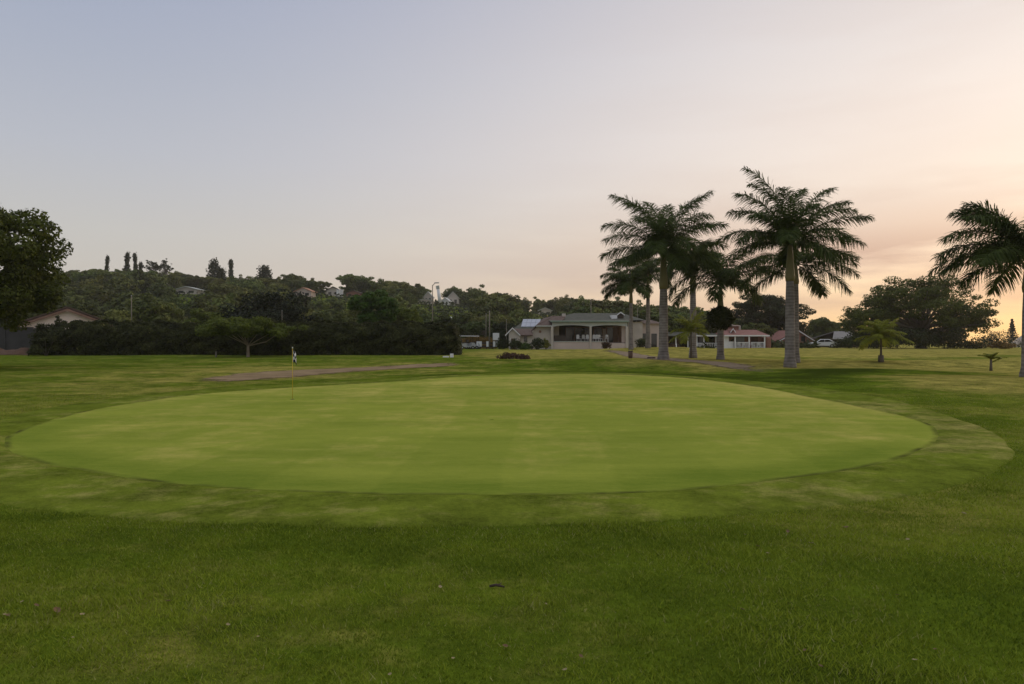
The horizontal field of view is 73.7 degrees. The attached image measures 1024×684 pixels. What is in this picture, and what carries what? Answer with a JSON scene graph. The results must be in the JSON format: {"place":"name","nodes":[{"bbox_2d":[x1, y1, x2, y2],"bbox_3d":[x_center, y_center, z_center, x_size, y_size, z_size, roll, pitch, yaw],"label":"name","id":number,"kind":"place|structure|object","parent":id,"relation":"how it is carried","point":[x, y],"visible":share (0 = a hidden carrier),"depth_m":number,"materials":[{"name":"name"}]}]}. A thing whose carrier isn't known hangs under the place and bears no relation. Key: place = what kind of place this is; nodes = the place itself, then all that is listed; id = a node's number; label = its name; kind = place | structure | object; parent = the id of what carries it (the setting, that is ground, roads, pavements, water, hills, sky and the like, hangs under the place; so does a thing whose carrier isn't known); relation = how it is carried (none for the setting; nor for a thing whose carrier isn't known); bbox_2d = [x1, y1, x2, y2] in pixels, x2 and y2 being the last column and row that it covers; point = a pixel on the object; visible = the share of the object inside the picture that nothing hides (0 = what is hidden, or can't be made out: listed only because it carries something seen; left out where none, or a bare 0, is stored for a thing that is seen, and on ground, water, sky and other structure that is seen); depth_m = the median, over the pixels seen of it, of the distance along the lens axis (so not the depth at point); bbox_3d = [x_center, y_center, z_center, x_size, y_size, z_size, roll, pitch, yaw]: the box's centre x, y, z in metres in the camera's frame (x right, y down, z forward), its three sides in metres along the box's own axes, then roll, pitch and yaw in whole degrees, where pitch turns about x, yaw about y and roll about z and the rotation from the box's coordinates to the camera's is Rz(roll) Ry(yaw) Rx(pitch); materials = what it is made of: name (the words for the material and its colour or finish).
{"place":"outdoors","nodes":[
{"label":"outdoors","id":0,"kind":"place"},
{"bbox_2d":[0,347,28,354],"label":"clay bank","id":1,"kind":"structure","parent":0,"point":[21,351],"depth_m":60.59,"materials":[{"name":"brown soil"}]},
{"bbox_2d":[204,363,456,380],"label":"earth path","id":2,"kind":"structure","parent":0,"point":[259,375],"depth_m":32.81,"materials":[{"name":"brown soil"}]},
{"bbox_2d":[0,293,1023,683],"bbox_3d":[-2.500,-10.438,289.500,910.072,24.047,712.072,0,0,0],"label":"ground","id":3,"kind":"structure","parent":0,"point":[868,373],"depth_m":4.53,"materials":[{"name":"green plant"}]},
{"bbox_2d":[0,327,35,349],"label":"boundary wall","id":4,"kind":"structure","parent":3,"relation":"on","point":[9,340],"depth_m":66.00,"materials":[{"name":"grey concrete"}]},
{"bbox_2d":[0,206,73,331],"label":"broadleaf tree","id":5,"kind":"object","parent":3,"relation":"on","point":[26,285],"visible":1,"depth_m":38.68,"materials":[{"name":"green plant"}]},
{"bbox_2d":[26,328,62,355],"bbox_3d":[-40.597,0.029,59.474,2.634,2.453,2.908,0,0,36],"label":"shrub","id":6,"kind":"object","parent":3,"relation":"on","point":[48,341],"visible":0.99,"depth_m":59.24,"materials":[{"name":"green plant"}]},
{"bbox_2d":[18,306,110,328],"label":"gabled house","id":7,"kind":"structure","parent":3,"relation":"on","point":[68,314],"depth_m":70.09,"materials":[{"name":"brown tile"}]},
{"bbox_2d":[57,289,105,315],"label":"hillside tree","id":8,"kind":"object","parent":3,"relation":"on","point":[75,301],"visible":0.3,"depth_m":154.23,"materials":[{"name":"green plant"}]},
{"bbox_2d":[64,304,100,317],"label":"leafy tree","id":9,"kind":"object","parent":3,"relation":"on","point":[90,309],"visible":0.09,"depth_m":103.75,"materials":[{"name":"green plant"}]},
{"bbox_2d":[70,272,95,281],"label":"hillside tree","id":10,"kind":"object","parent":3,"relation":"on","point":[75,275],"visible":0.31,"depth_m":216.52,"materials":[{"name":"green plant"}]},
{"bbox_2d":[66,286,119,300],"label":"hillside tree","id":11,"kind":"object","parent":3,"relation":"on","point":[81,292],"visible":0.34,"depth_m":170.50,"materials":[{"name":"green plant"}]},
{"bbox_2d":[79,275,111,290],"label":"hillside tree","id":12,"kind":"object","parent":3,"relation":"on","point":[90,282],"visible":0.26,"depth_m":186.70,"materials":[{"name":"green plant"}]},
{"bbox_2d":[89,269,117,284],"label":"hillside tree","id":13,"kind":"object","parent":3,"relation":"on","point":[107,274],"visible":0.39,"depth_m":218.50,"materials":[{"name":"green plant"}]},
{"bbox_2d":[104,309,135,321],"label":"leafy tree","id":14,"kind":"object","parent":3,"relation":"on","point":[118,316],"visible":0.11,"depth_m":94.94,"materials":[{"name":"green plant"}]},
{"bbox_2d":[97,277,144,295],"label":"hillside tree","id":15,"kind":"object","parent":3,"relation":"on","point":[119,284],"visible":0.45,"depth_m":190.43,"materials":[{"name":"green plant"}]},
{"bbox_2d":[103,292,139,313],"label":"hillside tree","id":16,"kind":"object","parent":3,"relation":"on","point":[117,303],"visible":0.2,"depth_m":148.31,"materials":[{"name":"green plant"}]},
{"bbox_2d":[130,269,151,294],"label":"hillside tree","id":17,"kind":"object","parent":3,"relation":"on","point":[144,286],"visible":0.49,"depth_m":205.37,"materials":[{"name":"green plant"}]},
{"bbox_2d":[122,293,185,323],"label":"leafy tree","id":18,"kind":"object","parent":3,"relation":"on","point":[148,308],"visible":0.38,"depth_m":98.33,"materials":[{"name":"green plant"}]},
{"bbox_2d":[146,282,176,298],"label":"hillside tree","id":19,"kind":"object","parent":3,"relation":"on","point":[161,290],"visible":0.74,"depth_m":198.12,"materials":[{"name":"green plant"}]},
{"bbox_2d":[157,258,173,275],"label":"airy tree","id":20,"kind":"object","parent":3,"relation":"on","point":[164,265],"visible":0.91,"depth_m":285.96,"materials":[{"name":"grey plant"}]},
{"bbox_2d":[167,271,183,287],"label":"hillside tree","id":21,"kind":"object","parent":3,"relation":"on","point":[173,280],"visible":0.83,"depth_m":242.66,"materials":[{"name":"green plant"}]},
{"bbox_2d":[176,286,205,293],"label":"hillside house","id":22,"kind":"structure","parent":3,"relation":"on","point":[185,289],"depth_m":232.45,"materials":[{"name":"beige paint"}]},
{"bbox_2d":[186,277,207,288],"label":"hillside tree","id":23,"kind":"object","parent":3,"relation":"on","point":[194,280],"visible":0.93,"depth_m":249.52,"materials":[{"name":"green plant"}]},
{"bbox_2d":[184,291,214,317],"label":"hillside tree","id":24,"kind":"object","parent":3,"relation":"on","point":[195,301],"visible":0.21,"depth_m":142.79,"materials":[{"name":"green plant"}]},
{"bbox_2d":[182,308,227,325],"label":"leafy tree","id":25,"kind":"object","parent":3,"relation":"on","point":[204,316],"visible":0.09,"depth_m":94.76,"materials":[{"name":"green plant"}]},
{"bbox_2d":[192,301,224,317],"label":"hillside tree","id":26,"kind":"object","parent":3,"relation":"on","point":[202,305],"visible":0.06,"depth_m":120.18,"materials":[{"name":"green plant"}]},
{"bbox_2d":[206,257,221,278],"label":"cypress","id":27,"kind":"object","parent":3,"relation":"on","point":[214,265],"visible":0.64,"depth_m":275.11,"materials":[{"name":"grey plant"}]},
{"bbox_2d":[204,293,237,316],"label":"hillside tree","id":28,"kind":"object","parent":3,"relation":"on","point":[217,302],"visible":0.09,"depth_m":126.47,"materials":[{"name":"green plant"}]},
{"bbox_2d":[205,282,253,306],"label":"hillside tree","id":29,"kind":"object","parent":3,"relation":"on","point":[221,289],"visible":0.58,"depth_m":184.53,"materials":[{"name":"green plant"}]},
{"bbox_2d":[205,291,256,307],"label":"hillside tree","id":30,"kind":"object","parent":3,"relation":"on","point":[238,299],"visible":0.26,"depth_m":154.81,"materials":[{"name":"green plant"}]},
{"bbox_2d":[29,317,462,355],"bbox_3d":[-24.009,-0.497,62.550,39.110,3.624,4.854,0,0,0],"label":"hedge","id":31,"kind":"object","parent":3,"relation":"on","point":[154,337],"visible":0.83,"depth_m":61.04,"materials":[{"name":"green plant"}]},
{"bbox_2d":[194,316,309,356],"bbox_3d":[-21.951,-0.412,57.234,9.483,3.630,5.319,0,0,0],"label":"umbrella tree","id":32,"kind":"object","parent":3,"relation":"on","point":[262,326],"visible":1,"depth_m":56.42,"materials":[{"name":"green plant"}]},
{"bbox_2d":[256,264,272,278],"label":"cypress","id":33,"kind":"object","parent":3,"relation":"on","point":[264,272],"visible":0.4,"depth_m":273.20,"materials":[{"name":"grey plant"}]},
{"bbox_2d":[217,289,323,324],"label":"round tree","id":34,"kind":"object","parent":3,"relation":"on","point":[262,304],"visible":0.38,"depth_m":86.01,"materials":[{"name":"green plant"}]},
{"bbox_2d":[260,283,290,301],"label":"hillside tree","id":35,"kind":"object","parent":3,"relation":"on","point":[275,286],"visible":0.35,"depth_m":198.64,"materials":[{"name":"green plant"}]},
{"bbox_2d":[293,287,316,297],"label":"hillside house","id":36,"kind":"structure","parent":3,"relation":"on","point":[308,292],"depth_m":230.90,"materials":[{"name":"paint"}]},
{"bbox_2d":[313,298,346,310],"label":"hillside tree","id":37,"kind":"object","parent":3,"relation":"on","point":[335,303],"visible":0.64,"depth_m":176.71,"materials":[{"name":"green plant"}]},
{"bbox_2d":[311,312,356,325],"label":"leafy tree","id":38,"kind":"object","parent":3,"relation":"on","point":[337,317],"visible":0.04,"depth_m":90.89,"materials":[{"name":"green plant"}]},
{"bbox_2d":[335,274,359,291],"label":"umbrella pine","id":39,"kind":"object","parent":3,"relation":"on","point":[342,279],"visible":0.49,"depth_m":260.03,"materials":[{"name":"green plant"}]},
{"bbox_2d":[342,276,356,292],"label":"hillside tree","id":40,"kind":"object","parent":3,"relation":"on","point":[350,284],"visible":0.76,"depth_m":252.26,"materials":[{"name":"green plant"}]},
{"bbox_2d":[339,309,375,323],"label":"hillside tree","id":41,"kind":"object","parent":3,"relation":"on","point":[354,313],"visible":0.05,"depth_m":112.12,"materials":[{"name":"green plant"}]},
{"bbox_2d":[356,279,376,292],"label":"umbrella pine","id":42,"kind":"object","parent":3,"relation":"on","point":[359,284],"visible":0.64,"depth_m":260.37,"materials":[{"name":"green plant"}]},
{"bbox_2d":[347,289,399,326],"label":"leafy tree","id":43,"kind":"object","parent":3,"relation":"on","point":[367,303],"visible":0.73,"depth_m":82.41,"materials":[{"name":"green plant"}]},
{"bbox_2d":[365,279,390,296],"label":"hillside tree","id":44,"kind":"object","parent":3,"relation":"on","point":[375,287],"visible":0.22,"depth_m":198.57,"materials":[{"name":"green plant"}]},
{"bbox_2d":[392,306,423,325],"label":"leafy tree","id":45,"kind":"object","parent":3,"relation":"on","point":[405,314],"visible":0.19,"depth_m":86.68,"materials":[{"name":"green plant"}]},
{"bbox_2d":[419,314,440,322],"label":"hillside tree","id":46,"kind":"object","parent":3,"relation":"on","point":[426,318],"visible":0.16,"depth_m":118.73,"materials":[{"name":"green plant"}]},
{"bbox_2d":[436,312,474,338],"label":"leafy tree","id":47,"kind":"object","parent":3,"relation":"on","point":[460,320],"visible":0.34,"depth_m":120.55,"materials":[{"name":"green plant"}]},
{"bbox_2d":[4,374,938,494],"bbox_3d":[-0.657,1.484,19.464,17.970,0.141,25.293,0,0,0],"label":"putting green","id":48,"kind":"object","parent":3,"relation":"on","point":[545,434],"visible":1,"depth_m":11.03,"materials":[{"name":"green plant"}]},
{"bbox_2d":[466,287,481,308],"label":"hillside tree","id":49,"kind":"object","parent":3,"relation":"on","point":[473,295],"visible":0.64,"depth_m":234.22,"materials":[{"name":"green plant"}]},
{"bbox_2d":[462,319,496,337],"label":"hillside tree","id":50,"kind":"object","parent":3,"relation":"on","point":[476,327],"visible":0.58,"depth_m":113.53,"materials":[{"name":"green plant"}]},
{"bbox_2d":[462,335,496,348],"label":"russet hedge","id":51,"kind":"object","parent":3,"relation":"on","point":[476,339],"visible":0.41,"depth_m":98.01,"materials":[{"name":"brown plant"}]},
{"bbox_2d":[466,299,500,316],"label":"hillside tree","id":52,"kind":"object","parent":3,"relation":"on","point":[479,312],"visible":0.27,"depth_m":154.92,"materials":[{"name":"green plant"}]},
{"bbox_2d":[149,286,820,347],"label":"undergrowth","id":53,"kind":"object","parent":3,"relation":"on","point":[461,309],"visible":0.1,"depth_m":220.21,"materials":[{"name":"green plant"}]},
{"bbox_2d":[469,293,509,313],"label":"hillside tree","id":54,"kind":"object","parent":3,"relation":"on","point":[487,297],"visible":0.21,"depth_m":197.13,"materials":[{"name":"green plant"}]},
{"bbox_2d":[469,314,512,336],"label":"leafy tree","id":55,"kind":"object","parent":3,"relation":"on","point":[499,319],"visible":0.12,"depth_m":122.95,"materials":[{"name":"green plant"}]},
{"bbox_2d":[481,297,522,314],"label":"hillside tree","id":56,"kind":"object","parent":3,"relation":"on","point":[500,304],"visible":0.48,"depth_m":163.22,"materials":[{"name":"green plant"}]},
{"bbox_2d":[490,322,516,347],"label":"leafy tree","id":57,"kind":"object","parent":3,"relation":"on","point":[500,328],"visible":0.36,"depth_m":102.87,"materials":[{"name":"green plant"}]},
{"bbox_2d":[0,372,1014,527],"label":"green fringe","id":58,"kind":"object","parent":3,"relation":"on","point":[957,448],"visible":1,"depth_m":6.86,"materials":[{"name":"green plant"}]},
{"bbox_2d":[497,352,523,358],"bbox_3d":[-0.182,1.046,51.927,1.792,0.639,1.945,0,0,-35],"label":"shrub","id":59,"kind":"object","parent":3,"relation":"on","point":[508,355],"visible":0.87,"depth_m":51.65,"materials":[{"name":"brown plant"}]},
{"bbox_2d":[505,327,532,348],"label":"garden hut","id":60,"kind":"object","parent":3,"relation":"on","point":[523,335],"visible":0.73,"depth_m":88.86,"materials":[{"name":"beige paint"}]},
{"bbox_2d":[511,319,541,330],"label":"roof","id":61,"kind":"structure","parent":60,"relation":"attached to","point":[528,323],"depth_m":99.84,"materials":[{"name":"beige paint"}]},
{"bbox_2d":[508,309,540,323],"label":"leafy tree","id":62,"kind":"object","parent":3,"relation":"on","point":[525,315],"visible":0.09,"depth_m":124.66,"materials":[{"name":"green plant"}]},
{"bbox_2d":[528,296,545,313],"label":"hillside tree","id":63,"kind":"object","parent":3,"relation":"on","point":[537,305],"visible":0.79,"depth_m":261.93,"materials":[{"name":"green plant"}]},
{"bbox_2d":[529,337,545,349],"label":"shrub","id":64,"kind":"object","parent":3,"relation":"on","point":[538,342],"visible":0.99,"depth_m":83.59,"materials":[{"name":"green plant"}]},
{"bbox_2d":[531,312,643,348],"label":"clubhouse","id":65,"kind":"structure","parent":3,"relation":"on","point":[562,331],"depth_m":94.10,"materials":[{"name":"beige paint"}]},
{"bbox_2d":[565,327,573,340],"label":"window","id":66,"kind":"structure","parent":65,"relation":"in","point":[569,331],"depth_m":94.15,"materials":[{"name":"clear glass"}]},
{"bbox_2d":[574,327,588,340],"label":"window","id":67,"kind":"structure","parent":65,"relation":"in","point":[580,331],"depth_m":94.15,"materials":[{"name":"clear glass"}]},
{"bbox_2d":[566,306,611,314],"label":"hillside tree","id":68,"kind":"object","parent":3,"relation":"on","point":[585,309],"visible":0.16,"depth_m":116.13,"materials":[{"name":"green plant"}]},
{"bbox_2d":[575,299,625,312],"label":"hillside tree","id":69,"kind":"object","parent":3,"relation":"on","point":[600,304],"visible":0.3,"depth_m":157.69,"materials":[{"name":"green plant"}]},
{"bbox_2d":[608,302,639,314],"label":"hillside tree","id":70,"kind":"object","parent":3,"relation":"on","point":[625,310],"visible":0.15,"depth_m":154.49,"materials":[{"name":"green plant"}]},
{"bbox_2d":[599,263,658,349],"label":"royal palm","id":71,"kind":"object","parent":3,"relation":"on","point":[624,280],"visible":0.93,"depth_m":69.73,"materials":[{"name":"green plant"}]},
{"bbox_2d":[618,256,672,347],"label":"royal palm","id":72,"kind":"object","parent":3,"relation":"on","point":[657,262],"visible":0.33,"depth_m":71.78,"materials":[{"name":"green plant"}]},
{"bbox_2d":[633,320,658,346],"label":"side building","id":73,"kind":"structure","parent":3,"relation":"on","point":[654,333],"depth_m":96.00,"materials":[{"name":"paint"}]},
{"bbox_2d":[626,307,677,324],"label":"hillside tree","id":74,"kind":"object","parent":3,"relation":"on","point":[654,314],"visible":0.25,"depth_m":116.39,"materials":[{"name":"green plant"}]},
{"bbox_2d":[597,188,730,359],"bbox_3d":[9.523,-4.214,42.847,7.229,10.956,6.960,0,0,41],"label":"royal palm","id":75,"kind":"object","parent":3,"relation":"on","point":[661,240],"visible":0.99,"depth_m":42.49,"materials":[{"name":"green plant"}]},
{"bbox_2d":[668,306,709,357],"bbox_3d":[12.820,-0.680,48.925,3.060,3.804,3.357,0,0,0],"label":"young palm","id":76,"kind":"object","parent":3,"relation":"on","point":[691,327],"visible":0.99,"depth_m":48.82,"materials":[{"name":"green plant"}]},
{"bbox_2d":[668,332,716,347],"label":"verandah building","id":77,"kind":"structure","parent":3,"relation":"on","point":[700,339],"depth_m":110.93,"materials":[{"name":"tile"}]},
{"bbox_2d":[667,240,718,357],"bbox_3d":[14.186,-3.375,53.963,5.070,9.577,4.392,0,0,0],"label":"royal palm","id":78,"kind":"object","parent":3,"relation":"on","point":[692,309],"visible":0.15,"depth_m":53.76,"materials":[{"name":"green plant"}]},
{"bbox_2d":[676,312,711,332],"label":"leafy tree","id":79,"kind":"object","parent":3,"relation":"on","point":[679,324],"visible":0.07,"depth_m":117.83,"materials":[{"name":"green plant"}]},
{"bbox_2d":[667,250,784,359],"bbox_3d":[13.794,-2.367,44.596,6.745,7.315,5.400,0,0,-37],"label":"royal palm","id":80,"kind":"object","parent":3,"relation":"on","point":[724,278],"visible":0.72,"depth_m":44.27,"materials":[{"name":"green plant"}]},
{"bbox_2d":[704,303,735,330],"bbox_3d":[13.596,-1.565,44.473,1.982,1.964,2.143,0,0,0],"label":"fern clump","id":81,"kind":"object","parent":80,"relation":"attached to","point":[721,317],"visible":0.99,"depth_m":43.99,"materials":[{"name":"green plant"}]},
{"bbox_2d":[714,325,770,347],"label":"pavilion","id":82,"kind":"structure","parent":3,"relation":"on","point":[736,333],"depth_m":107.00,"materials":[{"name":"white paint"}]},
{"bbox_2d":[750,323,776,336],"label":"hillside tree","id":83,"kind":"object","parent":3,"relation":"on","point":[765,330],"visible":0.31,"depth_m":115.10,"materials":[{"name":"green plant"}]},
{"bbox_2d":[730,294,815,332],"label":"spreading tree","id":84,"kind":"object","parent":3,"relation":"on","point":[771,313],"visible":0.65,"depth_m":132.98,"materials":[{"name":"green plant"}]},
{"bbox_2d":[770,330,814,343],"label":"brick house","id":85,"kind":"structure","parent":3,"relation":"on","point":[779,335],"depth_m":118.00,"materials":[{"name":"red tile"}]},
{"bbox_2d":[713,166,874,367],"bbox_3d":[15.051,-4.016,36.581,7.330,11.052,6.851,0,0,-40],"label":"royal palm","id":86,"kind":"object","parent":3,"relation":"on","point":[790,234],"visible":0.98,"depth_m":36.23,"materials":[{"name":"green plant"}]},
{"bbox_2d":[730,230,862,362],"bbox_3d":[16.963,-2.877,41.215,6.462,8.515,6.580,0,0,44],"label":"royal palm","id":87,"kind":"object","parent":3,"relation":"on","point":[815,285],"visible":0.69,"depth_m":40.91,"materials":[{"name":"green plant"}]},
{"bbox_2d":[806,317,838,336],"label":"leafy tree","id":88,"kind":"object","parent":3,"relation":"on","point":[820,326],"visible":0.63,"depth_m":148.41,"materials":[{"name":"green plant"}]},
{"bbox_2d":[810,339,835,347],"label":"parked car","id":89,"kind":"object","parent":3,"relation":"on","point":[827,342],"visible":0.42,"depth_m":111.15,"materials":[{"name":"white paint"}]},
{"bbox_2d":[812,331,886,347],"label":"grey shed","id":90,"kind":"structure","parent":3,"relation":"on","point":[833,335],"depth_m":119.31,"materials":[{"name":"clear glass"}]},
{"bbox_2d":[832,326,885,348],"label":"shrub","id":91,"kind":"object","parent":3,"relation":"on","point":[856,342],"visible":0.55,"depth_m":98.65,"materials":[{"name":"green plant"}]},
{"bbox_2d":[854,317,914,361],"bbox_3d":[22.421,-0.113,41.528,3.116,2.762,2.929,0,0,0],"label":"young palm","id":92,"kind":"object","parent":3,"relation":"on","point":[880,332],"visible":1,"depth_m":41.35,"materials":[{"name":"green plant"}]},
{"bbox_2d":[866,326,940,348],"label":"shrub","id":93,"kind":"object","parent":3,"relation":"on","point":[916,335],"visible":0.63,"depth_m":94.80,"materials":[{"name":"green plant"}]},
{"bbox_2d":[837,275,1002,348],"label":"spreading tree","id":94,"kind":"object","parent":3,"relation":"on","point":[923,300],"visible":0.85,"depth_m":98.34,"materials":[{"name":"green plant"}]},
{"bbox_2d":[915,327,986,348],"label":"shrub","id":95,"kind":"object","parent":3,"relation":"on","point":[952,338],"visible":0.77,"depth_m":95.11,"materials":[{"name":"green plant"}]},
{"bbox_2d":[926,200,1023,376],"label":"royal palm","id":96,"kind":"object","parent":3,"relation":"on","point":[1006,249],"visible":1,"depth_m":27.63,"materials":[{"name":"green plant"}]},
{"bbox_2d":[977,352,1006,370],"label":"young palm","id":97,"kind":"object","parent":3,"relation":"on","point":[990,356],"visible":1,"depth_m":35.95,"materials":[{"name":"green plant"}]},
{"bbox_2d":[977,328,1021,347],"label":"shrub","id":98,"kind":"object","parent":3,"relation":"on","point":[989,339],"visible":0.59,"depth_m":111.16,"materials":[{"name":"green plant"}]},
{"bbox_2d":[986,341,1015,348],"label":"shrub","id":99,"kind":"object","parent":3,"relation":"on","point":[1002,345],"visible":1,"depth_m":97.67,"materials":[{"name":"brown plant"}]},
{"bbox_2d":[1006,319,1018,342],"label":"norfolk pine","id":100,"kind":"object","parent":3,"relation":"on","point":[1011,332],"visible":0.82,"depth_m":189.76,"materials":[{"name":"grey plant"}]},
{"bbox_2d":[0,0,1023,342],"label":"sky","id":101,"kind":"structure","parent":0,"point":[461,144],"materials":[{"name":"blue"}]},
{"bbox_2d":[608,350,761,371],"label":"cart path","id":102,"kind":"structure","parent":0,"point":[718,363],"depth_m":39.88,"materials":[{"name":"grey concrete"}]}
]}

